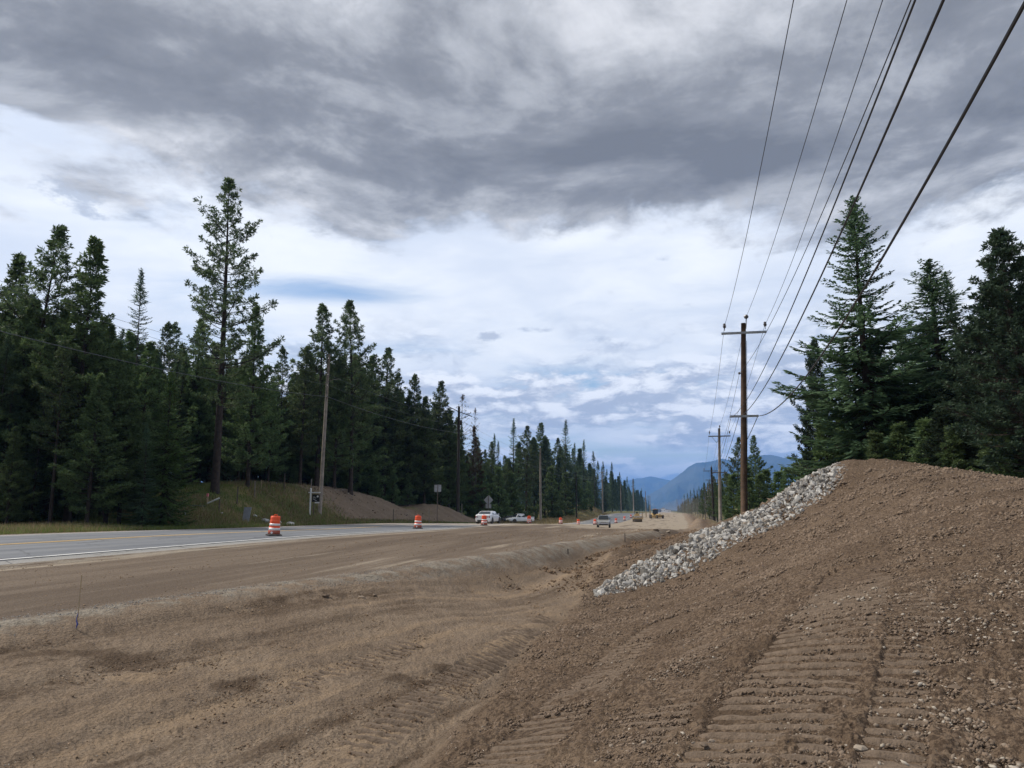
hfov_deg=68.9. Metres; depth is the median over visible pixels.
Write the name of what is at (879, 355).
pine tree
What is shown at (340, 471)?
pine tree
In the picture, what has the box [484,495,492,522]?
road sign
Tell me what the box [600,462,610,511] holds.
fir tree
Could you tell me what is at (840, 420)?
fir tree
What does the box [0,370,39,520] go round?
fir tree
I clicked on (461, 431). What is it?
fir tree
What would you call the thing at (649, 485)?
mountain
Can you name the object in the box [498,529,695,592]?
clods
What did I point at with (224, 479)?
pine tree
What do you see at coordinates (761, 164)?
power line
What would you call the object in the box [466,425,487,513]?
pine tree
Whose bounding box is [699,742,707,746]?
stone
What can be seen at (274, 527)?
traffic drum
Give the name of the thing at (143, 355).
pine tree
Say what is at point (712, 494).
utility pole
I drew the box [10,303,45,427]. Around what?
pine tree
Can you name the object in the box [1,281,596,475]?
power line
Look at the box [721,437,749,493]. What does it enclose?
pine tree
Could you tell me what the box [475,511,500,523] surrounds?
car
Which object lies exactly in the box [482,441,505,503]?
pine tree
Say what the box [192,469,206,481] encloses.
fir tree
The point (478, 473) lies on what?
pine tree
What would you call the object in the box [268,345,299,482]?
pine tree
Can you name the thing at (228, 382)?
power line
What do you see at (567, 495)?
pine tree
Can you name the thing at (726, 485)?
fir tree
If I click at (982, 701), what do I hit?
stone
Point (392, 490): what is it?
pine tree
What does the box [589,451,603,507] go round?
fir tree
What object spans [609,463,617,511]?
fir tree
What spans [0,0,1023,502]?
sky
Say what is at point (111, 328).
pine tree
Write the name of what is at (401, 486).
fir tree
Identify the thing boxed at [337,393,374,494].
fir tree
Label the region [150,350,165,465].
fir tree
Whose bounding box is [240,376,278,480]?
pine tree
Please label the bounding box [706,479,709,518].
fir tree
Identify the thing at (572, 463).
pine tree
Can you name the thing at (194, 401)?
pine tree
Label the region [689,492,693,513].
fir tree
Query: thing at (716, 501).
pine tree
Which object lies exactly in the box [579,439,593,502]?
fir tree
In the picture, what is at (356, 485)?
pine tree
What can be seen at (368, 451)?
pine tree
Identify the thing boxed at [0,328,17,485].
fir tree
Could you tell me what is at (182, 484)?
bush
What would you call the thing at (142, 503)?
fir tree
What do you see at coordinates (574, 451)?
fir tree
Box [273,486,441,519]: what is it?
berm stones
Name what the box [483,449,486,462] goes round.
pine tree
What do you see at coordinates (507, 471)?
pine tree
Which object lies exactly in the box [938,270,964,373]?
fir tree
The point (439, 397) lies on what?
pine tree
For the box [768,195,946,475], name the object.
fir tree
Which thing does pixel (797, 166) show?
power line
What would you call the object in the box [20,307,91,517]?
pine tree
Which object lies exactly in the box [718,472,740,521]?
pine tree
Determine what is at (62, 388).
pine tree
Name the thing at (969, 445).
pine tree
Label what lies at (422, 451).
pine tree
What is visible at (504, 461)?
pine tree
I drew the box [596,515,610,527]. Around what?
suv
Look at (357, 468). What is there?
fir tree
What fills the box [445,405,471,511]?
utility pole
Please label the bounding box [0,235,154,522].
pine tree
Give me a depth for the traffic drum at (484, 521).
72.59 m
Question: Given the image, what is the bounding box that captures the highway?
[0,512,659,564]
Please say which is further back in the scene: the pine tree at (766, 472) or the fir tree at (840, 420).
the pine tree at (766, 472)
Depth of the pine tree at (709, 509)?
162.36 m
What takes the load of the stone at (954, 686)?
on the dirt embankment
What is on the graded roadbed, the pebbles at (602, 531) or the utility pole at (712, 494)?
the pebbles at (602, 531)
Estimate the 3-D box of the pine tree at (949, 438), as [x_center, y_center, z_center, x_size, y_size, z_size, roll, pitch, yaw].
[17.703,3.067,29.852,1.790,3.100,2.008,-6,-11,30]
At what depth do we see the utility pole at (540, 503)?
172.27 m
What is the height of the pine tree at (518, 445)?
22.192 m
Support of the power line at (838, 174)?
attached to the utility pole at (744, 482)
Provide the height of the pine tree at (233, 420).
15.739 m
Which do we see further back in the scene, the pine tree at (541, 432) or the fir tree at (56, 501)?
the pine tree at (541, 432)
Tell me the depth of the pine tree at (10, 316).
61.86 m
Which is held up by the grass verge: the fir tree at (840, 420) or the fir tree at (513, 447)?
the fir tree at (513, 447)
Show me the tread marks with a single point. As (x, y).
(512, 652)
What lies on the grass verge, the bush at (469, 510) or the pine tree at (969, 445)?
the bush at (469, 510)
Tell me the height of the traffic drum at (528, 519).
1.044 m
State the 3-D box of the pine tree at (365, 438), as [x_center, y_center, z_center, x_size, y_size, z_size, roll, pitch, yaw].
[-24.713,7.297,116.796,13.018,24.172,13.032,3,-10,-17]
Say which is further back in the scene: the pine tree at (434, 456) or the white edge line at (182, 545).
the pine tree at (434, 456)
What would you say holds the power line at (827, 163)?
attached to the utility pole at (744, 482)
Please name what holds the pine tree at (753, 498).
on the ground at (118, 711)
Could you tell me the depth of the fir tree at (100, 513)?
63.40 m
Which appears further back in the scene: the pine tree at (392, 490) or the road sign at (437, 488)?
the pine tree at (392, 490)
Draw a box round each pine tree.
[0,224,105,497]
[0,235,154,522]
[0,252,38,369]
[0,306,68,501]
[0,308,28,448]
[0,328,25,429]
[0,332,31,485]
[0,426,42,524]
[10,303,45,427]
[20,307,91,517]
[22,314,68,512]
[27,339,83,522]
[30,328,97,499]
[48,372,139,522]
[56,340,158,524]
[81,383,168,524]
[97,322,123,414]
[121,340,200,510]
[122,331,153,440]
[130,334,160,432]
[138,343,162,411]
[147,348,178,464]
[149,356,167,410]
[153,321,177,383]
[160,321,183,376]
[166,176,284,493]
[166,362,213,475]
[167,349,191,392]
[167,380,213,478]
[172,323,227,481]
[181,371,215,465]
[183,453,212,478]
[203,342,254,482]
[204,304,294,487]
[215,361,258,480]
[222,369,262,480]
[223,368,231,480]
[232,390,260,479]
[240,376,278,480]
[251,384,290,481]
[253,372,265,481]
[253,391,288,480]
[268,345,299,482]
[277,400,307,481]
[278,374,310,483]
[280,345,328,484]
[284,395,310,480]
[288,302,353,486]
[288,464,297,483]
[296,379,339,485]
[298,377,346,484]
[306,452,326,485]
[307,363,366,488]
[319,299,391,494]
[325,366,364,485]
[330,355,392,486]
[336,455,360,491]
[349,353,384,487]
[356,355,404,494]
[362,347,419,497]
[368,467,387,500]
[372,400,403,495]
[380,372,411,502]
[382,387,412,503]
[382,470,404,504]
[386,394,432,501]
[401,373,435,502]
[403,396,450,503]
[417,417,437,489]
[426,380,465,481]
[426,407,450,490]
[426,410,478,506]
[428,470,450,505]
[434,412,467,506]
[445,435,479,508]
[452,417,471,457]
[453,395,476,471]
[460,455,478,513]
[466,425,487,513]
[468,437,490,507]
[469,468,497,515]
[473,448,488,506]
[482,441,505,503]
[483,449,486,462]
[485,465,512,517]
[501,455,507,495]
[502,449,533,504]
[502,471,524,513]
[503,460,518,506]
[506,425,547,511]
[515,442,524,503]
[517,448,536,511]
[523,437,542,507]
[532,422,560,514]
[532,436,555,514]
[536,465,567,518]
[549,438,568,487]
[553,456,564,509]
[555,471,577,515]
[559,445,581,500]
[567,448,585,493]
[570,475,589,510]
[576,448,586,490]
[698,483,708,514]
[705,476,716,520]
[711,479,731,517]
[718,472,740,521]
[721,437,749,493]
[729,465,763,516]
[737,477,762,511]
[747,435,773,491]
[748,473,773,508]
[760,469,775,498]
[769,470,786,496]
[775,466,795,492]
[789,462,800,480]
[790,339,842,478]
[800,424,843,477]
[823,344,906,456]
[865,430,890,459]
[886,421,917,461]
[889,394,938,463]
[890,320,953,404]
[907,417,945,466]
[913,347,980,455]
[913,407,980,470]
[923,323,1006,471]
[931,226,1023,472]
[931,279,1022,405]
[935,423,975,469]
[955,386,1023,475]
[965,422,1023,477]
[971,269,1023,474]
[993,423,1023,477]
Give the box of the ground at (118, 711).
[0,508,737,767]
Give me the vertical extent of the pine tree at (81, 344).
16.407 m
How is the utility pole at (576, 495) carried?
on the grass verge
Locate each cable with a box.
[709,0,944,485]
[713,1,1023,483]
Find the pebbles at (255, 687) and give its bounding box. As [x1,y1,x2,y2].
[0,582,531,766]
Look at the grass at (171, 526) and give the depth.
69.91 m
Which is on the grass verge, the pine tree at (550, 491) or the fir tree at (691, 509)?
the pine tree at (550, 491)
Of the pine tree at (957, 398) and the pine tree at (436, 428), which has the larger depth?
the pine tree at (436, 428)
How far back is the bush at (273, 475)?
93.36 m
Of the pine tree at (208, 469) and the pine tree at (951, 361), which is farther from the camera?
the pine tree at (208, 469)
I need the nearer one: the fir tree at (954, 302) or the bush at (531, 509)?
the fir tree at (954, 302)
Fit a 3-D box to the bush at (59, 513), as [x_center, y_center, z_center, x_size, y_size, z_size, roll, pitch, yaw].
[-34.689,10.066,58.992,3.086,1.765,3.469,-6,-11,34]
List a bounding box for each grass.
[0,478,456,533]
[0,480,475,534]
[471,504,609,523]
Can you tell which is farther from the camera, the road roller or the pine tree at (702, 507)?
the pine tree at (702, 507)
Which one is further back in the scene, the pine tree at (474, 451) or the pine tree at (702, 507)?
the pine tree at (702, 507)
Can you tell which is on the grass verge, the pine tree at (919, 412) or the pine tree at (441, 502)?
the pine tree at (441, 502)
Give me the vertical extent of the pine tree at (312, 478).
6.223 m
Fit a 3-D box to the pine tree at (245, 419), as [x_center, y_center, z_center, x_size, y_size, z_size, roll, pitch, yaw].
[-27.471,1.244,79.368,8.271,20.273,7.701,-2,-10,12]
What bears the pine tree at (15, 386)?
on the grass verge
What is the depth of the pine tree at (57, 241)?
60.45 m
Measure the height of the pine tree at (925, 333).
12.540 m
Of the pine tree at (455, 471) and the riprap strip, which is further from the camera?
the pine tree at (455, 471)
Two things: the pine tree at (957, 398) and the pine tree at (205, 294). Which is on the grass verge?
the pine tree at (205, 294)
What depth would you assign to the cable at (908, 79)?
9.12 m
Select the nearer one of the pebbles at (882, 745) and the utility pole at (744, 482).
the pebbles at (882, 745)
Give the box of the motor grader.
[649,509,663,518]
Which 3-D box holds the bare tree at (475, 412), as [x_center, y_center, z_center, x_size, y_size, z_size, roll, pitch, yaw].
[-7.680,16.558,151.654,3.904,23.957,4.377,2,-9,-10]
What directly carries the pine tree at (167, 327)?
on the grass verge
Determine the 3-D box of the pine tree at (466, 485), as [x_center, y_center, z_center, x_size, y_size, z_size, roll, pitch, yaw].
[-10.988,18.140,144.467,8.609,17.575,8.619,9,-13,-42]
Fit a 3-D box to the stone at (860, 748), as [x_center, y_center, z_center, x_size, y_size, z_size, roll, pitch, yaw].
[2.228,2.327,4.767,0.097,0.038,0.062,3,-10,-17]
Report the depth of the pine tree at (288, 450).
102.30 m
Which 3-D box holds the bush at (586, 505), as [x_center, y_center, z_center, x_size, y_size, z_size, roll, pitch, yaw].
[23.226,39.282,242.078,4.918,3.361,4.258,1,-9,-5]
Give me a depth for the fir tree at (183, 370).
77.24 m
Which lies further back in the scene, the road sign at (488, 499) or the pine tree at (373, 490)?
the road sign at (488, 499)
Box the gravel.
[0,543,566,635]
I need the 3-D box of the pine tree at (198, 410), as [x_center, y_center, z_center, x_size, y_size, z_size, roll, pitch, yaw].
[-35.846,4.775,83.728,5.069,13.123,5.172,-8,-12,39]
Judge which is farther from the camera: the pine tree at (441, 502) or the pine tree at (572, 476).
the pine tree at (572, 476)
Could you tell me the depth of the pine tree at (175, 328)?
98.47 m
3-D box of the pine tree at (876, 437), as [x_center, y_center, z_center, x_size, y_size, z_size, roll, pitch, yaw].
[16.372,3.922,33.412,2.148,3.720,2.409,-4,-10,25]
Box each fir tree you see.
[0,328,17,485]
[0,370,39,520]
[20,377,51,522]
[27,332,78,516]
[86,327,129,516]
[112,368,203,526]
[117,422,163,526]
[123,268,152,384]
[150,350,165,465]
[158,354,199,481]
[168,354,197,474]
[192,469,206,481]
[194,370,211,481]
[201,344,246,481]
[257,384,288,482]
[329,359,366,492]
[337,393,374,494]
[390,390,410,504]
[404,400,434,504]
[454,426,466,512]
[487,434,502,504]
[495,440,502,497]
[505,418,528,508]
[558,420,577,510]
[572,444,578,489]
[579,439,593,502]
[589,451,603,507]
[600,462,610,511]
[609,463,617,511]
[615,472,625,511]
[631,479,637,507]
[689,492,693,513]
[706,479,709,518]
[722,476,730,519]
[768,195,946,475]
[825,344,865,459]
[849,259,998,457]
[856,365,910,458]
[876,325,931,420]
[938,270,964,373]
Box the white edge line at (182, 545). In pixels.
[0,525,481,559]
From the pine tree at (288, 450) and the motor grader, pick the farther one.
the motor grader
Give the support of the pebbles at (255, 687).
on the ground at (118, 711)
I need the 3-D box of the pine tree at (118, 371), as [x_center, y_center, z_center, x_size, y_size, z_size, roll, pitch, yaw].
[-30.547,3.695,56.887,6.270,14.669,5.838,-6,-11,31]
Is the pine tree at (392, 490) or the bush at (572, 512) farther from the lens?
the bush at (572, 512)
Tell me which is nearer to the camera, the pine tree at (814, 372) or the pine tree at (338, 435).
the pine tree at (814, 372)
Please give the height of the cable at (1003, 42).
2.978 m
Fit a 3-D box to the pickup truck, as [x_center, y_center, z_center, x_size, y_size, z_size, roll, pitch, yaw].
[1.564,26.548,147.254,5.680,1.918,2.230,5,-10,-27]
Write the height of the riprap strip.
4.035 m
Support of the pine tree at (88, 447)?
on the grass verge
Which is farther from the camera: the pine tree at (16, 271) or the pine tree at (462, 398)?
the pine tree at (462, 398)
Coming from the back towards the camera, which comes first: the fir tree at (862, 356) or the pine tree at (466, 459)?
the pine tree at (466, 459)
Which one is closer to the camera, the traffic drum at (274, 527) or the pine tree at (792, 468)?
the traffic drum at (274, 527)
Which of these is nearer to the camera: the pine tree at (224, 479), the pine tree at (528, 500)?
the pine tree at (224, 479)
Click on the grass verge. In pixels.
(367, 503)
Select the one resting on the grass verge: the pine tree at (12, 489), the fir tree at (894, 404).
the pine tree at (12, 489)
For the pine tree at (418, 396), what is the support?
on the grass verge
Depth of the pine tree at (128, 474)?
56.28 m
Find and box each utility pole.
[318,354,339,514]
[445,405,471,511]
[539,448,541,519]
[576,472,576,518]
[600,471,603,512]
[704,466,714,520]
[708,425,729,521]
[721,315,766,513]
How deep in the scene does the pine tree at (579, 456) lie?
290.43 m
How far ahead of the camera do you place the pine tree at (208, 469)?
88.36 m
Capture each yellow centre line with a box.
[2,527,364,544]
[11,527,360,543]
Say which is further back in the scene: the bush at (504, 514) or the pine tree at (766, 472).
the bush at (504, 514)
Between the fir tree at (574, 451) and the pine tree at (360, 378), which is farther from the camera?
the fir tree at (574, 451)
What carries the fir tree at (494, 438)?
on the grass verge
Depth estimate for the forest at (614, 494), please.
451.43 m
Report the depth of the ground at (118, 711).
8.14 m
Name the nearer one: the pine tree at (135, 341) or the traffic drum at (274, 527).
the traffic drum at (274, 527)
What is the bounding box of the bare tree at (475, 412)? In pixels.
[468,408,483,482]
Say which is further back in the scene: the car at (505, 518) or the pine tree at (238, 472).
the car at (505, 518)
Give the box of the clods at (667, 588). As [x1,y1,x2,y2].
[446,458,1023,767]
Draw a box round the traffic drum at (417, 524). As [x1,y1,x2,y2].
[413,515,422,528]
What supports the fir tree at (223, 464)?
on the grass verge
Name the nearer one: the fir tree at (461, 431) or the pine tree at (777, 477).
the pine tree at (777, 477)
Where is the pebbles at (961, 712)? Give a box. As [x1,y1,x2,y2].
[788,565,1023,767]
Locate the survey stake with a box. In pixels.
[76,575,81,628]
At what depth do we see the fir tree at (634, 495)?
677.57 m
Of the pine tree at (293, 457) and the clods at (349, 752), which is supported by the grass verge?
the pine tree at (293, 457)
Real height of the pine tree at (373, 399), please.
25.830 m
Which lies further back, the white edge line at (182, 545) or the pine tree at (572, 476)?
the pine tree at (572, 476)
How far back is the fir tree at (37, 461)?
54.53 m
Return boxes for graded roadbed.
[0,513,683,614]
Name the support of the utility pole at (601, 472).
on the grass verge
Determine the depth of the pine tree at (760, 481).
86.92 m
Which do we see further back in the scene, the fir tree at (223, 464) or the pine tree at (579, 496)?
the pine tree at (579, 496)
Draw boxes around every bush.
[0,499,42,524]
[22,501,58,523]
[47,503,97,520]
[172,477,188,488]
[261,470,280,482]
[336,479,347,488]
[415,491,428,504]
[449,505,466,514]
[462,502,478,516]
[499,511,516,516]
[515,508,536,516]
[525,504,538,519]
[544,509,565,518]
[563,507,579,514]
[580,501,590,509]
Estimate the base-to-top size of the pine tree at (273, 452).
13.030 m
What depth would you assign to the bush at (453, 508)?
135.13 m
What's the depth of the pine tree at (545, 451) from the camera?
200.96 m
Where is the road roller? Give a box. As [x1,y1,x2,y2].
[632,511,642,521]
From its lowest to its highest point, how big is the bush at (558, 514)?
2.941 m
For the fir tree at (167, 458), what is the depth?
58.00 m
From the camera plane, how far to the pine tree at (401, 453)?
123.81 m
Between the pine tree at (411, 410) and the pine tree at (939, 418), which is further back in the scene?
the pine tree at (411, 410)
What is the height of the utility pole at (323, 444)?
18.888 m
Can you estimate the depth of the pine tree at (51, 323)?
60.90 m
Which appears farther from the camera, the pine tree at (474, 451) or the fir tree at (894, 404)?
the pine tree at (474, 451)
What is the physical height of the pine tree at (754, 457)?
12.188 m
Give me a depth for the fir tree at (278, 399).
96.50 m
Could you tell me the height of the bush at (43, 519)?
2.101 m
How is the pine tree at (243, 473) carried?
on the grass verge
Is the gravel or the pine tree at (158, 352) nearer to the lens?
the gravel
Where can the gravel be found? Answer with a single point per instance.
(353, 573)
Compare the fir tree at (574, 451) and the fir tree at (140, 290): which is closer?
the fir tree at (140, 290)
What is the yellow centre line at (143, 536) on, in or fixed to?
on the highway
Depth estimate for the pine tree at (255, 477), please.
106.09 m
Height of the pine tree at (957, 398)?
8.461 m
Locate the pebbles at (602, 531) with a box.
[0,528,650,610]
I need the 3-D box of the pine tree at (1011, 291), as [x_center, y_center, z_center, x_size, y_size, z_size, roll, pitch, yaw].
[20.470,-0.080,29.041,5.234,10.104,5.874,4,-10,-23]
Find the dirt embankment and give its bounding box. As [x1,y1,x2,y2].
[422,458,1023,767]
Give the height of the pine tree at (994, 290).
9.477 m
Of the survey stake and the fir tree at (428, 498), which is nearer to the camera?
the survey stake
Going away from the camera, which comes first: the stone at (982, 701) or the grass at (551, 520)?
the stone at (982, 701)
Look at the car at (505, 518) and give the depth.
149.75 m
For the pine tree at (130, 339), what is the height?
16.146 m
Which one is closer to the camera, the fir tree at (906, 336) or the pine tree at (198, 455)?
the fir tree at (906, 336)
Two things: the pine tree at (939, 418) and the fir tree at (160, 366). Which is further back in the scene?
the fir tree at (160, 366)
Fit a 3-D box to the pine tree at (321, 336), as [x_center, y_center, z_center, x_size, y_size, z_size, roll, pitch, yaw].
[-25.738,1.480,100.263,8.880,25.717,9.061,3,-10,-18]
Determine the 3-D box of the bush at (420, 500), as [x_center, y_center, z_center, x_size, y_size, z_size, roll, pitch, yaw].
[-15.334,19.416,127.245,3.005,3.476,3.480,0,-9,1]
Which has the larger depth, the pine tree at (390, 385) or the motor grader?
the motor grader
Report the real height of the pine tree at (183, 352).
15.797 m
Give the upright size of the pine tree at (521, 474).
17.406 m
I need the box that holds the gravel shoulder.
[0,513,695,647]
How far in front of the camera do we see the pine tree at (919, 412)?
34.95 m
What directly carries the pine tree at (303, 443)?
on the grass verge
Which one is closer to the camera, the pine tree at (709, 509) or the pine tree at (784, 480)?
the pine tree at (784, 480)
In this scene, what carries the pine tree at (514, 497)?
on the grass verge
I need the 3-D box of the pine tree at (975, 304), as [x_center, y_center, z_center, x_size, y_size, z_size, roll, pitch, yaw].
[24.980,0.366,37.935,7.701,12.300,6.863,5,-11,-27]
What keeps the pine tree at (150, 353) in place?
on the grass verge
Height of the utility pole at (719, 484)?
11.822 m
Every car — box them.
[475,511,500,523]
[500,516,518,521]
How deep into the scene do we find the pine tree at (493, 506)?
144.58 m
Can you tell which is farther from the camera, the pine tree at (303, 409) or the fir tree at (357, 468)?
the fir tree at (357, 468)
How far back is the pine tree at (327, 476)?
105.77 m
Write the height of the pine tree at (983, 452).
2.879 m
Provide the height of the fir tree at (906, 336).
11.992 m
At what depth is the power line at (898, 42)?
9.05 m
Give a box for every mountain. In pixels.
[599,477,670,503]
[643,455,796,509]
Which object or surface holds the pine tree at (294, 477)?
on the grass verge
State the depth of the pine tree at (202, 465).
86.93 m
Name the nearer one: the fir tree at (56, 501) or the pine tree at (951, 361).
the pine tree at (951, 361)
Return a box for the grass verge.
[3,482,613,534]
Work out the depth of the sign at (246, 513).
68.09 m
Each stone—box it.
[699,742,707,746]
[853,744,867,751]
[947,684,961,689]
[976,699,985,704]
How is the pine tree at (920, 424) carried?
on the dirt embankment
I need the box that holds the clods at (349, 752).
[0,577,579,767]
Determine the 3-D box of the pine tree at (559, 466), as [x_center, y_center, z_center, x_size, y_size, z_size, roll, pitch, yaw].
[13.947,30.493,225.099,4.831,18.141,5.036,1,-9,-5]
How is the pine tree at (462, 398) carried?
on the grass verge
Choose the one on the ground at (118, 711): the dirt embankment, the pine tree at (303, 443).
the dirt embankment
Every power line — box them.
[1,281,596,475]
[1,331,598,478]
[2,286,592,477]
[703,0,793,480]
[706,0,915,488]
[708,0,846,481]
[710,0,910,475]
[721,0,882,464]
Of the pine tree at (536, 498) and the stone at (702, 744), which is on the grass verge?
the pine tree at (536, 498)
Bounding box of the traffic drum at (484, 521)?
[481,515,486,525]
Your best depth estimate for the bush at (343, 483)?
109.62 m
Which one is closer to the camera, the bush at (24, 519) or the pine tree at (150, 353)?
the bush at (24, 519)
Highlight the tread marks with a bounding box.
[214,569,940,767]
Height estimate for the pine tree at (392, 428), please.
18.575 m
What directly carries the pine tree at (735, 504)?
on the ground at (118, 711)
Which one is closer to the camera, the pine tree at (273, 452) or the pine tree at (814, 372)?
the pine tree at (814, 372)
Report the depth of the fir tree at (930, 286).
41.00 m
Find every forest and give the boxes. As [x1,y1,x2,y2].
[584,462,647,511]
[677,478,731,512]
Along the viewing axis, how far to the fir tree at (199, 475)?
85.75 m
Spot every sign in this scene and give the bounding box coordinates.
[242,507,251,521]
[308,488,319,514]
[434,485,440,522]
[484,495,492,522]
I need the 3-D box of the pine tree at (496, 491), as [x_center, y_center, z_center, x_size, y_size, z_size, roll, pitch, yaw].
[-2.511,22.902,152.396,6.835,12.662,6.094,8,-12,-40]
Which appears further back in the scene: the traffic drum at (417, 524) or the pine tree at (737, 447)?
the pine tree at (737, 447)
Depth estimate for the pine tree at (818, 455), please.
41.23 m
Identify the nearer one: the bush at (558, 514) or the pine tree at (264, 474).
the pine tree at (264, 474)
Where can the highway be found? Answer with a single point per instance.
(134, 543)
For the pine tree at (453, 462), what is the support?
on the grass verge
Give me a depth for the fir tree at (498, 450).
169.05 m
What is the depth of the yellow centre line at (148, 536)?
34.62 m
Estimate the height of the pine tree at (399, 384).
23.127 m
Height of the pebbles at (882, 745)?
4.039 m
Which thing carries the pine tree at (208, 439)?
on the grass verge
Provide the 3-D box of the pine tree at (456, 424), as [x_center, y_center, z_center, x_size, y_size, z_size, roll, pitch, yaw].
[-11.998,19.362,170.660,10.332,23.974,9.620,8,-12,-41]
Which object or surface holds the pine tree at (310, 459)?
on the grass verge
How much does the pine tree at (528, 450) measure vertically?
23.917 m
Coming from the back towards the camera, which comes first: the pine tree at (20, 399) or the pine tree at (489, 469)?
the pine tree at (489, 469)
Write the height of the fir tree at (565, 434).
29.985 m
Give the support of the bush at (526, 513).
on the grass verge
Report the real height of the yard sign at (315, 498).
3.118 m
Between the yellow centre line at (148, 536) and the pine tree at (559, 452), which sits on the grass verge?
the pine tree at (559, 452)
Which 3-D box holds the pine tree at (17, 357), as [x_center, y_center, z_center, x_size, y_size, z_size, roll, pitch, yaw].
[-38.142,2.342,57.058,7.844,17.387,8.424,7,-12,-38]
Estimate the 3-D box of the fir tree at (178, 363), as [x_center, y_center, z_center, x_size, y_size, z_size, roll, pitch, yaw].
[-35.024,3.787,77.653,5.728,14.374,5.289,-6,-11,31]
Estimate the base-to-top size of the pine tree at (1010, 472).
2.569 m
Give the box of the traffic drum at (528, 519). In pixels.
[526,515,531,523]
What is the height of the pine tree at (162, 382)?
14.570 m
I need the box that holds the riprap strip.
[593,462,847,596]
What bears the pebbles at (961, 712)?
on the dirt embankment
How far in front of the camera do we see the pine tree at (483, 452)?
166.15 m
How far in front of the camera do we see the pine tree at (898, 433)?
33.10 m
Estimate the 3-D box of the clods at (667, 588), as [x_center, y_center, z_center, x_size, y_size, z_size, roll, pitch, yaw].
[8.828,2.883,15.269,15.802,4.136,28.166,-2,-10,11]
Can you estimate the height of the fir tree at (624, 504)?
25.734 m
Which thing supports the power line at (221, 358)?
attached to the utility pole at (323, 444)
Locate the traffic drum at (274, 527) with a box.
[265,514,281,535]
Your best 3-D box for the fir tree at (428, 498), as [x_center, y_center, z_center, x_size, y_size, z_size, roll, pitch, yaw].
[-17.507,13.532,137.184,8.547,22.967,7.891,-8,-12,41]
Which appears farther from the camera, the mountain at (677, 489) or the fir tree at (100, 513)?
the mountain at (677, 489)
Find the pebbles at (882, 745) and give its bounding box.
[448,469,1023,767]

